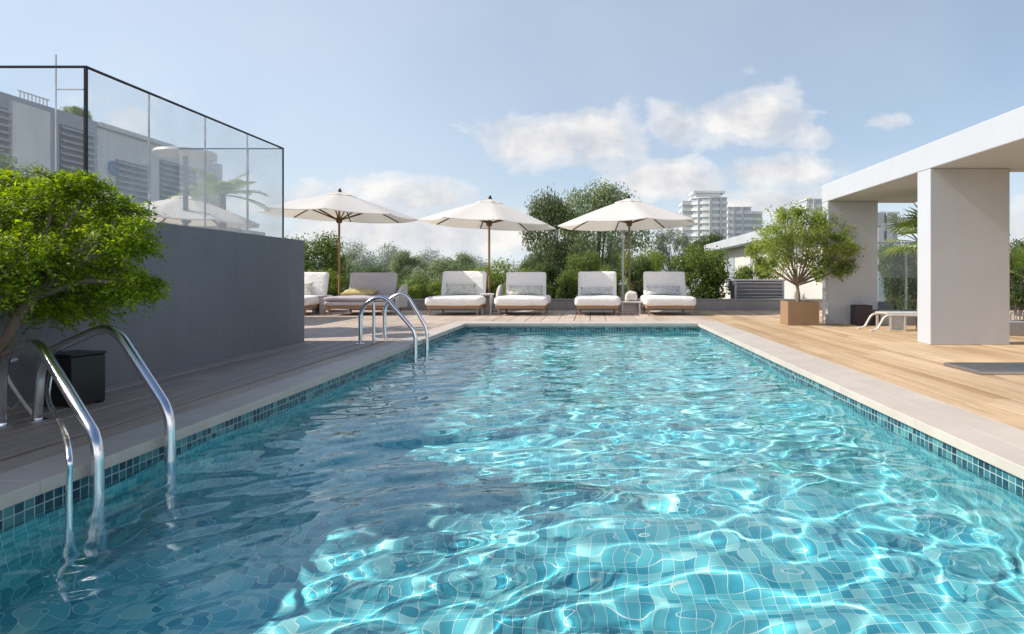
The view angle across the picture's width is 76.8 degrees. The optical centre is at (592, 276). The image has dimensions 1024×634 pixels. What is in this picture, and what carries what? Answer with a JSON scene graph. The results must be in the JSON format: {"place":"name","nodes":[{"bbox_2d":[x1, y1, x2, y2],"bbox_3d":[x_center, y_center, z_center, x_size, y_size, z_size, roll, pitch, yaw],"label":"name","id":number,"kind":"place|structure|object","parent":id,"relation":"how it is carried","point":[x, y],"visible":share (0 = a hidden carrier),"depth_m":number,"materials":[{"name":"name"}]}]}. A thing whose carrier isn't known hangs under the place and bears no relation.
{"place":"outdoors","nodes":[
{"label":"outdoors","id":0,"kind":"place"},
{"bbox_2d":[0,146,50,206],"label":"shrub","id":1,"kind":"object","parent":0,"point":[6,166],"visible":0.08,"depth_m":7.35,"materials":[{"name":"green plant"}]},
{"bbox_2d":[0,90,97,207],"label":"grey block","id":2,"kind":"structure","parent":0,"point":[27,130],"depth_m":16.14,"materials":[{"name":"white metal"}]},
{"bbox_2d":[0,107,11,164],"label":"window","id":3,"kind":"structure","parent":2,"relation":"in","point":[4,140],"depth_m":15.14,"materials":[{"name":"metal"}]},
{"bbox_2d":[59,105,93,120],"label":"shrub","id":4,"kind":"object","parent":2,"relation":"on","point":[75,110],"visible":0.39,"depth_m":18.30,"materials":[{"name":"green plant"}]},
{"bbox_2d":[59,124,97,207],"bbox_3d":[-13.887,-2.300,17.325,0.120,3.400,1.150,0,0,0],"label":"window","id":5,"kind":"structure","parent":2,"relation":"in","point":[71,139],"depth_m":17.18,"materials":[{"name":"grey metal"}]},
{"bbox_2d":[0,341,381,461],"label":"weathered deck","id":6,"kind":"structure","parent":0,"point":[128,401],"depth_m":5.06,"materials":[{"name":"wood"}]},
{"bbox_2d":[8,357,31,415],"bbox_3d":[-3.996,0.733,4.270,0.816,0.356,0.350,0,0,0],"label":"garden stool","id":7,"kind":"object","parent":6,"relation":"on","point":[17,393],"visible":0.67,"depth_m":4.20,"materials":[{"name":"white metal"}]},
{"bbox_2d":[44,350,106,407],"bbox_3d":[-3.660,0.717,4.520,0.280,0.366,0.250,0,0,14],"label":"black box","id":8,"kind":"object","parent":6,"relation":"on","point":[84,371],"visible":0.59,"depth_m":4.46,"materials":[{"name":"plastic"}]},
{"bbox_2d":[311,260,677,283],"bbox_3d":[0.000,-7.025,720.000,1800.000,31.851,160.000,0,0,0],"label":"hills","id":9,"kind":"structure","parent":0,"point":[516,265],"depth_m":687.81,"materials":[{"name":"plant"}]},
{"bbox_2d":[304,310,713,341],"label":"deck","id":10,"kind":"structure","parent":0,"point":[337,326],"depth_m":13.69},
{"bbox_2d":[152,146,217,225],"bbox_3d":[-6.100,-0.515,9.600,0.840,2.830,0.840,0,0,0],"label":"garden lamp","id":11,"kind":"object","parent":10,"relation":"on","point":[185,155],"visible":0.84,"depth_m":9.57,"materials":[{"name":"white metal"}]},
{"bbox_2d":[125,189,259,228],"bbox_3d":[-6.471,-0.246,10.200,2.067,2.292,2.070,0,0,17],"label":"parasol","id":12,"kind":"object","parent":10,"relation":"on","point":[173,211],"visible":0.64,"depth_m":9.87,"materials":[{"name":"white fabric"}]},
{"bbox_2d":[168,167,269,230],"bbox_3d":[-6.301,-0.465,10.810,1.525,2.732,1.434,0,0,28],"label":"palm","id":13,"kind":"object","parent":10,"relation":"on","point":[232,186],"visible":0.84,"depth_m":10.78,"materials":[{"name":"green plant"}]},
{"bbox_2d":[175,224,264,235],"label":"boundary wall","id":14,"kind":"structure","parent":10,"relation":"on","point":[240,230],"depth_m":13.04,"materials":[{"name":"concrete"}]},
{"bbox_2d":[304,272,331,315],"bbox_3d":[-6.985,0.394,15.430,0.945,1.012,1.592,0,0,0],"label":"sun lounger","id":15,"kind":"object","parent":10,"relation":"on","point":[320,280],"visible":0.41,"depth_m":15.83,"materials":[{"name":"fabric"}]},
{"bbox_2d":[304,282,313,294],"bbox_3d":[-7.147,0.300,15.726,0.559,0.340,0.160,0,-20,0],"label":"pillow","id":16,"kind":"object","parent":15,"relation":"on","point":[307,288],"visible":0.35,"depth_m":15.67,"materials":[{"name":"grey fabric"}]},
{"bbox_2d":[312,295,326,313],"bbox_3d":[-6.583,0.679,15.420,0.254,0.442,0.340,0,0,0],"label":"side table","id":17,"kind":"object","parent":10,"relation":"on","point":[321,309],"visible":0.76,"depth_m":15.36,"materials":[{"name":"grey"}]},
{"bbox_2d":[256,188,417,311],"bbox_3d":[-6.507,-0.684,16.450,3.638,3.168,3.640,0,0,10],"label":"parasol","id":18,"kind":"object","parent":10,"relation":"on","point":[339,206],"visible":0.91,"depth_m":16.29,"materials":[{"name":"white fabric"}]},
{"bbox_2d":[323,272,407,315],"bbox_3d":[-5.418,0.400,15.430,1.511,1.000,1.571,0,0,0],"label":"sun lounger","id":19,"kind":"object","parent":10,"relation":"on","point":[385,284],"visible":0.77,"depth_m":15.79,"materials":[{"name":"white fabric"}]},
{"bbox_2d":[340,289,378,294],"bbox_3d":[-5.668,0.380,15.575,0.848,0.149,0.400,0,13,-3],"label":"pillow","id":20,"kind":"object","parent":19,"relation":"on","point":[359,292],"visible":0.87,"depth_m":15.43,"materials":[{"name":"fabric"}]},
{"bbox_2d":[425,271,486,315],"bbox_3d":[-3.200,0.382,15.430,1.303,1.037,1.593,0,0,0],"label":"sun lounger","id":21,"kind":"object","parent":10,"relation":"on","point":[443,301],"visible":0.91,"depth_m":15.25,"materials":[{"name":"white fabric"}]},
{"bbox_2d":[446,284,475,294],"bbox_3d":[-3.224,0.314,15.723,0.751,0.300,0.165,0,-20,-3],"label":"pillow","id":22,"kind":"object","parent":21,"relation":"on","point":[460,289],"visible":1,"depth_m":15.66,"materials":[{"name":"grey fabric"}]},
{"bbox_2d":[418,195,555,311],"bbox_3d":[-2.650,-0.592,16.450,3.378,2.985,3.382,0,0,0],"label":"parasol","id":23,"kind":"object","parent":10,"relation":"on","point":[489,213],"visible":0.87,"depth_m":16.00,"materials":[{"name":"white fabric"}]},
{"bbox_2d":[480,293,493,313],"bbox_3d":[-2.533,0.653,15.420,0.288,0.493,0.340,0,0,0],"label":"side table","id":24,"kind":"object","parent":10,"relation":"on","point":[488,307],"visible":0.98,"depth_m":15.44,"materials":[{"name":"grey"}]},
{"bbox_2d":[494,272,550,315],"bbox_3d":[-1.681,0.392,15.430,1.285,1.015,1.593,0,0,0],"label":"sun lounger","id":25,"kind":"object","parent":10,"relation":"on","point":[508,301],"visible":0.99,"depth_m":15.38,"materials":[{"name":"white fabric"}]},
{"bbox_2d":[509,286,542,294],"bbox_3d":[-1.634,0.339,15.722,0.856,0.250,0.168,0,-20,0],"label":"pillow","id":26,"kind":"object","parent":25,"relation":"on","point":[525,290],"visible":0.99,"depth_m":15.66,"materials":[{"name":"white fabric"}]},
{"bbox_2d":[575,271,620,315],"bbox_3d":[0.122,0.387,15.430,1.059,1.026,1.593,0,0,0],"label":"sun lounger","id":27,"kind":"object","parent":10,"relation":"on","point":[598,279],"visible":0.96,"depth_m":15.80,"materials":[{"name":"white fabric"}]},
{"bbox_2d":[580,287,612,294],"bbox_3d":[0.105,0.359,15.722,0.804,0.200,0.168,0,-20,0],"label":"pillow","id":28,"kind":"object","parent":27,"relation":"on","point":[596,291],"visible":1,"depth_m":15.67,"materials":[{"name":"fabric"}]},
{"bbox_2d":[558,195,697,311],"bbox_3d":[0.950,-0.602,16.450,3.417,3.003,3.419,0,0,13],"label":"parasol","id":29,"kind":"object","parent":10,"relation":"on","point":[628,214],"visible":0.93,"depth_m":16.04,"materials":[{"name":"white fabric"}]},
{"bbox_2d":[621,301,640,313],"bbox_3d":[0.923,0.747,15.420,0.491,0.307,0.340,0,0,0],"label":"side table","id":30,"kind":"object","parent":10,"relation":"on","point":[630,306],"visible":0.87,"depth_m":15.53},
{"bbox_2d":[625,291,636,300],"bbox_3d":[0.933,0.469,15.424,0.292,0.256,0.256,0,0,0],"label":"towel","id":31,"kind":"object","parent":30,"relation":"on","point":[630,295],"visible":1,"depth_m":15.31,"materials":[{"name":"fabric"}]},
{"bbox_2d":[640,271,695,315],"bbox_3d":[1.795,0.387,15.430,1.189,1.027,1.592,0,0,0],"label":"sun lounger","id":32,"kind":"object","parent":10,"relation":"on","point":[682,300],"visible":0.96,"depth_m":15.60,"materials":[{"name":"white fabric"}]},
{"bbox_2d":[647,286,679,294],"bbox_3d":[1.747,0.338,15.720,0.839,0.240,0.173,0,-20,3],"label":"pillow","id":33,"kind":"object","parent":32,"relation":"on","point":[663,290],"visible":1,"depth_m":15.67,"materials":[{"name":"fabric"}]},
{"bbox_2d":[0,330,1023,633],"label":"water","id":34,"kind":"structure","parent":0,"point":[590,482],"depth_m":2.75,"materials":[{"name":"blue liquid"}]},
{"bbox_2d":[0,0,1023,263],"label":"sky","id":35,"kind":"structure","parent":0,"point":[417,109],"materials":[{"name":"blue"}]},
{"bbox_2d":[679,191,727,292],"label":"office tower","id":36,"kind":"structure","parent":0,"point":[707,210],"depth_m":299.28,"materials":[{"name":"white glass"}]},
{"bbox_2d":[727,207,762,238],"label":"office block","id":37,"kind":"structure","parent":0,"point":[739,219],"depth_m":330.00,"materials":[{"name":"white glass"}]},
{"bbox_2d":[704,212,880,298],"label":"white pavilion","id":38,"kind":"structure","parent":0,"point":[735,246],"depth_m":41.77,"materials":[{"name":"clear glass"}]},
{"bbox_2d":[726,258,734,285],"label":"window","id":39,"kind":"structure","parent":38,"relation":"in","point":[732,260],"depth_m":44.84,"materials":[{"name":"glass"}]},
{"bbox_2d":[575,302,1023,318],"bbox_3d":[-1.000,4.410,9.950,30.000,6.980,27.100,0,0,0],"label":"terrace slab","id":40,"kind":"structure","parent":0,"point":[883,306],"depth_m":18.97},
{"bbox_2d":[0,165,175,355],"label":"leafy tree","id":41,"kind":"object","parent":40,"relation":"on","point":[46,269],"visible":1,"depth_m":3.74,"materials":[{"name":"green plant"}]},
{"bbox_2d":[0,205,303,407],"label":"retaining wall","id":42,"kind":"structure","parent":40,"relation":"on","point":[238,294],"depth_m":6.55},
{"bbox_2d":[0,54,283,237],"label":"glass railing","id":43,"kind":"object","parent":42,"relation":"on","point":[85,67],"visible":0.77,"depth_m":5.85,"materials":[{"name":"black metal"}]},
{"bbox_2d":[0,341,396,473],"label":"edge board","id":44,"kind":"object","parent":40,"relation":"on","point":[27,458],"visible":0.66,"depth_m":4.11,"materials":[{"name":"beige stone"}]},
{"bbox_2d":[304,267,345,295],"bbox_3d":[-7.885,0.325,18.610,1.491,1.199,1.255,0,0,-11],"label":"shrub","id":45,"kind":"object","parent":40,"relation":"on","point":[333,290],"visible":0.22,"depth_m":18.55,"materials":[{"name":"green plant"}]},
{"bbox_2d":[342,269,366,289],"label":"shrub","id":46,"kind":"object","parent":40,"relation":"on","point":[347,281],"depth_m":18.69,"materials":[{"name":"green plant"}]},
{"bbox_2d":[399,284,434,298],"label":"shrub","id":47,"kind":"object","parent":40,"relation":"on","point":[420,291],"visible":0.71,"depth_m":18.37,"materials":[{"name":"green plant"}]},
{"bbox_2d":[426,281,441,295],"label":"shrub","id":48,"kind":"object","parent":40,"relation":"on","point":[436,287],"visible":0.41,"depth_m":19.02,"materials":[{"name":"green plant"}]},
{"bbox_2d":[486,273,502,298],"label":"shrub","id":49,"kind":"object","parent":40,"relation":"on","point":[492,281],"visible":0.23,"depth_m":18.72,"materials":[{"name":"green plant"}]},
{"bbox_2d":[503,282,505,294],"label":"shrub","id":50,"kind":"object","parent":40,"relation":"on","point":[504,291],"visible":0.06,"depth_m":18.28,"materials":[{"name":"green plant"}]},
{"bbox_2d":[0,321,1023,510],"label":"pool coping","id":51,"kind":"object","parent":40,"relation":"on","point":[999,445],"visible":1,"depth_m":4.33,"materials":[{"name":"stone"}]},
{"bbox_2d":[533,258,566,298],"bbox_3d":[-1.391,0.188,19.032,1.365,1.474,1.105,0,0,43],"label":"shrub","id":52,"kind":"object","parent":40,"relation":"on","point":[548,269],"visible":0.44,"depth_m":18.76,"materials":[{"name":"green plant"}]},
{"bbox_2d":[306,299,821,311],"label":"parapet wall","id":53,"kind":"structure","parent":40,"relation":"on","point":[705,304],"depth_m":17.20,"materials":[{"name":"grey concrete"}]},
{"bbox_2d":[551,267,577,298],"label":"shrub","id":54,"kind":"object","parent":40,"relation":"on","point":[564,286],"visible":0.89,"depth_m":18.45,"materials":[{"name":"green plant"}]},
{"bbox_2d":[589,264,621,297],"bbox_3d":[0.356,0.250,19.317,1.161,1.349,1.065,0,0,8],"label":"shrub","id":55,"kind":"object","parent":40,"relation":"on","point":[617,275],"visible":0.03,"depth_m":19.43,"materials":[{"name":"green plant"}]},
{"bbox_2d":[621,234,624,298],"bbox_3d":[0.855,-0.140,17.900,0.120,2.080,0.117,0,0,0],"label":"lamp post","id":56,"kind":"object","parent":40,"relation":"on","point":[622,236],"visible":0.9,"depth_m":17.87,"materials":[{"name":"grey metal"}]},
{"bbox_2d":[621,254,656,298],"bbox_3d":[1.566,0.117,19.776,1.293,1.617,1.047,0,0,27],"label":"shrub","id":57,"kind":"object","parent":40,"relation":"on","point":[640,268],"visible":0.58,"depth_m":19.62,"materials":[{"name":"green plant"}]},
{"bbox_2d":[666,239,734,298],"bbox_3d":[3.279,-0.096,18.792,1.939,2.047,1.779,0,0,-38],"label":"shrub","id":58,"kind":"object","parent":40,"relation":"on","point":[713,274],"visible":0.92,"depth_m":18.42,"materials":[{"name":"green plant"}]},
{"bbox_2d":[725,264,781,294],"bbox_3d":[4.935,0.239,19.270,1.499,1.374,1.782,0,0,-32],"label":"shrub","id":59,"kind":"object","parent":40,"relation":"on","point":[747,272],"visible":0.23,"depth_m":19.24,"materials":[{"name":"green plant"}]},
{"bbox_2d":[729,279,785,298],"bbox_3d":[4.635,0.499,18.021,1.441,0.841,0.618,0,0,0],"label":"louvred unit","id":60,"kind":"object","parent":40,"relation":"on","point":[756,288],"visible":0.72,"depth_m":17.76,"materials":[{"name":"grey metal"}]},
{"bbox_2d":[752,261,821,298],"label":"garden wall","id":61,"kind":"structure","parent":40,"relation":"on","point":[811,290],"depth_m":19.03,"materials":[{"name":"paint"}]},
{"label":"pool wall","id":62,"kind":"structure","parent":40,"relation":"in","visible":0},
{"bbox_2d":[0,326,1023,528],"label":"waterline band","id":63,"kind":"object","parent":62,"relation":"attached to","point":[23,510],"visible":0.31,"depth_m":4.23,"materials":[{"name":"tile"}]},
{"bbox_2d":[796,199,821,216],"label":"block","id":64,"kind":"structure","parent":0,"point":[817,203],"depth_m":260.00,"materials":[{"name":"white concrete"}]},
{"bbox_2d":[687,310,1023,430],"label":"timber deck","id":65,"kind":"structure","parent":0,"point":[905,360],"depth_m":7.20,"materials":[{"name":"brown wood"}]},
{"bbox_2d":[780,301,818,325],"bbox_3d":[3.874,0.680,11.980,0.574,0.440,0.480,0,0,0],"label":"planter box","id":66,"kind":"object","parent":65,"relation":"on","point":[799,313],"visible":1,"depth_m":11.74,"materials":[{"name":"wood"}]},
{"bbox_2d":[743,198,866,300],"bbox_3d":[3.905,-0.466,12.092,2.335,1.968,1.574,0,0,0],"label":"tree","id":67,"kind":"object","parent":66,"relation":"in","point":[782,244],"visible":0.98,"depth_m":11.90,"materials":[{"name":"green plant"}]},
{"bbox_2d":[851,305,872,324],"bbox_3d":[5.003,0.715,11.900,0.290,0.370,0.290,0,0,0],"label":"dark pot","id":68,"kind":"object","parent":65,"relation":"on","point":[860,314],"visible":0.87,"depth_m":11.76,"materials":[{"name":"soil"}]},
{"bbox_2d":[857,311,917,331],"bbox_3d":[5.228,0.748,10.695,1.382,0.305,0.526,0,0,0],"label":"sun lounger","id":69,"kind":"object","parent":65,"relation":"on","point":[897,320],"visible":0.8,"depth_m":10.45,"materials":[{"name":"white metal"}]},
{"bbox_2d":[873,310,916,324],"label":"bench wall","id":70,"kind":"structure","parent":65,"relation":"on","point":[910,320],"depth_m":11.75,"materials":[{"name":"grey stone"}]},
{"bbox_2d":[878,242,913,309],"bbox_3d":[6.390,0.115,12.500,2.540,1.570,0.044,0,0,0],"label":"glass screen","id":71,"kind":"object","parent":65,"relation":"on","point":[905,267],"visible":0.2,"depth_m":12.48,"materials":[{"name":"grey metal"}]},
{"bbox_2d":[875,201,917,328],"bbox_3d":[5.491,-0.233,10.749,1.508,2.230,1.650,0,0,0],"label":"palm","id":72,"kind":"object","parent":65,"relation":"on","point":[904,224],"visible":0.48,"depth_m":10.73,"materials":[{"name":"green plant"}]},
{"bbox_2d":[878,244,917,309],"bbox_3d":[6.943,0.019,14.574,0.901,1.774,1.113,0,0,15],"label":"shrub","id":73,"kind":"object","parent":65,"relation":"on","point":[889,268],"visible":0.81,"depth_m":14.38,"materials":[{"name":"green plant"}]},
{"bbox_2d":[896,249,917,309],"bbox_3d":[7.347,0.047,14.221,1.082,1.718,0.876,0,0,28],"label":"shrub","id":74,"kind":"object","parent":65,"relation":"on","point":[912,263],"visible":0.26,"depth_m":14.18,"materials":[{"name":"green plant"}]},
{"bbox_2d":[822,106,1023,344],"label":"pergola","id":75,"kind":"object","parent":65,"relation":"on","point":[956,186],"visible":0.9,"depth_m":8.43,"materials":[{"name":"white paint"}]},
{"bbox_2d":[944,362,1023,374],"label":"deck grate","id":76,"kind":"object","parent":65,"relation":"on","point":[998,368],"visible":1,"depth_m":6.13,"materials":[{"name":"grey metal"}]},
{"bbox_2d":[1010,321,1023,335],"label":"bench wall","id":77,"kind":"structure","parent":65,"relation":"on","point":[1016,328],"depth_m":9.70,"materials":[{"name":"grey stone"}]},
{"bbox_2d":[1010,312,1020,320],"bbox_3d":[6.580,0.624,9.950,0.100,0.130,0.100,0,0,0],"label":"lantern","id":78,"kind":"object","parent":77,"relation":"on","point":[1015,317],"visible":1,"depth_m":9.93,"materials":[{"name":"grey metal"}]},
{"bbox_2d":[1010,240,1023,315],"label":"shrub","id":79,"kind":"object","parent":65,"relation":"on","point":[1016,296],"visible":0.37,"depth_m":14.50,"materials":[{"name":"green plant"}]},
{"bbox_2d":[1010,243,1023,277],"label":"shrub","id":80,"kind":"object","parent":65,"relation":"on","point":[1017,258],"visible":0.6,"depth_m":12.16,"materials":[{"name":"green plant"}]},
{"bbox_2d":[878,212,899,301],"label":"glass block","id":81,"kind":"structure","parent":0,"point":[883,234],"depth_m":119.25,"materials":[{"name":"glass"}]},
{"label":"terrain","id":82,"kind":"structure","parent":0,"visible":0},
{"bbox_2d":[97,122,221,223],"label":"louvred house","id":83,"kind":"structure","parent":82,"relation":"on","point":[126,150],"depth_m":19.84,"materials":[{"name":"white paint"}]},
{"bbox_2d":[106,160,118,176],"bbox_3d":[-13.974,-3.148,18.639,0.050,0.500,0.500,0,0,0],"label":"round sign","id":84,"kind":"object","parent":83,"relation":"attached to","point":[112,169],"visible":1,"depth_m":18.60,"materials":[{"name":"white metal"}]},
{"bbox_2d":[116,159,151,204],"bbox_3d":[-13.937,-2.275,19.475,0.120,2.350,1.350,0,0,0],"label":"window","id":85,"kind":"structure","parent":83,"relation":"in","point":[132,178],"depth_m":19.46,"materials":[{"name":"grey metal"}]},
{"bbox_2d":[160,159,198,223],"bbox_3d":[-13.937,-2.450,21.650,0.120,2.700,1.900,0,0,0],"label":"window","id":86,"kind":"structure","parent":83,"relation":"in","point":[171,174],"depth_m":21.26,"materials":[{"name":"metal"}]},
{"bbox_2d":[285,229,351,288],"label":"tree","id":87,"kind":"object","parent":82,"relation":"on","point":[329,248],"visible":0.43,"depth_m":49.16,"materials":[{"name":"green plant"}]},
{"bbox_2d":[328,256,365,295],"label":"tree","id":88,"kind":"object","parent":82,"relation":"on","point":[352,270],"visible":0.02,"depth_m":60.64,"materials":[{"name":"green plant"}]},
{"bbox_2d":[341,238,379,271],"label":"tree","id":89,"kind":"object","parent":82,"relation":"on","point":[355,256],"visible":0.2,"depth_m":129.72,"materials":[{"name":"plant"}]},
{"bbox_2d":[342,264,402,292],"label":"tree","id":90,"kind":"object","parent":82,"relation":"on","point":[375,270],"visible":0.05,"depth_m":55.25,"materials":[{"name":"green plant"}]},
{"bbox_2d":[361,241,401,272],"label":"tree","id":91,"kind":"object","parent":82,"relation":"on","point":[386,254],"visible":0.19,"depth_m":148.41,"materials":[{"name":"plant"}]},
{"bbox_2d":[387,249,430,282],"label":"tree","id":92,"kind":"object","parent":82,"relation":"on","point":[404,264],"visible":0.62,"depth_m":118.73,"materials":[{"name":"green plant"}]},
{"bbox_2d":[397,271,433,289],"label":"shrub","id":93,"kind":"object","parent":82,"relation":"on","point":[412,283],"visible":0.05,"depth_m":47.17,"materials":[{"name":"green plant"}]},
{"bbox_2d":[411,246,453,270],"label":"tree","id":94,"kind":"object","parent":82,"relation":"on","point":[426,258],"visible":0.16,"depth_m":160.46,"materials":[{"name":"plant"}]},
{"bbox_2d":[404,256,464,286],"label":"tree","id":95,"kind":"object","parent":82,"relation":"on","point":[444,266],"visible":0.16,"depth_m":64.77,"materials":[{"name":"green plant"}]},
{"bbox_2d":[437,266,473,282],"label":"tree","id":96,"kind":"object","parent":82,"relation":"on","point":[458,270],"depth_m":51.72,"materials":[{"name":"green plant"}]},
{"bbox_2d":[433,249,480,272],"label":"tree","id":97,"kind":"object","parent":82,"relation":"on","point":[466,259],"visible":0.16,"depth_m":99.25,"materials":[{"name":"green plant"}]},
{"bbox_2d":[470,253,487,272],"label":"tree","id":98,"kind":"object","parent":82,"relation":"on","point":[481,263],"visible":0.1,"depth_m":147.84,"materials":[{"name":"plant"}]},
{"bbox_2d":[471,255,536,297],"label":"tree","id":99,"kind":"object","parent":82,"relation":"on","point":[498,275],"visible":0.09,"depth_m":42.74,"materials":[{"name":"green plant"}]},
{"bbox_2d":[517,251,546,271],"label":"tree","id":100,"kind":"object","parent":82,"relation":"on","point":[522,265],"visible":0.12,"depth_m":59.35,"materials":[{"name":"green plant"}]},
{"bbox_2d":[518,183,595,297],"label":"tree","id":101,"kind":"object","parent":82,"relation":"on","point":[555,211],"visible":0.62,"depth_m":44.20,"materials":[{"name":"green plant"}]},
{"bbox_2d":[565,251,607,282],"bbox_3d":[-0.449,3.215,33.948,2.509,9.370,2.217,0,0,25],"label":"tree","id":102,"kind":"object","parent":82,"relation":"on","point":[578,264],"visible":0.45,"depth_m":33.48,"materials":[{"name":"green plant"}]},
{"bbox_2d":[550,175,661,298],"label":"tree","id":103,"kind":"object","parent":82,"relation":"on","point":[604,195],"visible":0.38,"depth_m":50.68,"materials":[{"name":"green plant"}]},
{"bbox_2d":[600,247,637,284],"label":"tree","id":104,"kind":"object","parent":82,"relation":"on","point":[616,255],"visible":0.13,"depth_m":59.20,"materials":[{"name":"green plant"}]},
{"bbox_2d":[617,247,667,286],"bbox_3d":[2.938,3.020,38.032,2.752,9.760,3.232,0,0,-38],"label":"tree","id":105,"kind":"object","parent":82,"relation":"on","point":[658,260],"visible":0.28,"depth_m":37.83,"materials":[{"name":"green plant"}]},
{"bbox_2d":[651,228,690,271],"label":"tree","id":106,"kind":"object","parent":82,"relation":"on","point":[681,241],"visible":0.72,"depth_m":54.34,"materials":[{"name":"green plant"}]},
{"bbox_2d":[676,229,724,279],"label":"tree","id":107,"kind":"object","parent":82,"relation":"on","point":[712,238],"visible":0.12,"depth_m":74.46,"materials":[{"name":"green plant"}]},
{"bbox_2d":[878,245,916,280],"bbox_3d":[14.403,3.151,30.055,2.214,9.497,1.956,0,0,-4],"label":"tree","id":108,"kind":"object","parent":82,"relation":"on","point":[879,251],"visible":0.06,"depth_m":30.18,"materials":[{"name":"green plant"}]},
{"bbox_2d":[1010,235,1023,287],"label":"tree","id":109,"kind":"object","parent":82,"relation":"on","point":[1017,280],"visible":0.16,"depth_m":25.90,"materials":[{"name":"green plant"}]},
{"label":"pool floor","id":110,"kind":"structure","parent":0,"visible":0},
{"bbox_2d":[0,325,175,526],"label":"pool ladder","id":111,"kind":"object","parent":110,"relation":"on","point":[49,361],"visible":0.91,"depth_m":3.53,"materials":[{"name":"metal"}]},
{"bbox_2d":[356,292,428,354],"bbox_3d":[-2.740,1.087,8.825,0.812,1.725,0.701,0,0,0],"label":"pool ladder","id":112,"kind":"object","parent":110,"relation":"on","point":[394,308],"visible":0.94,"depth_m":8.53,"materials":[{"name":"metal"}]}
]}

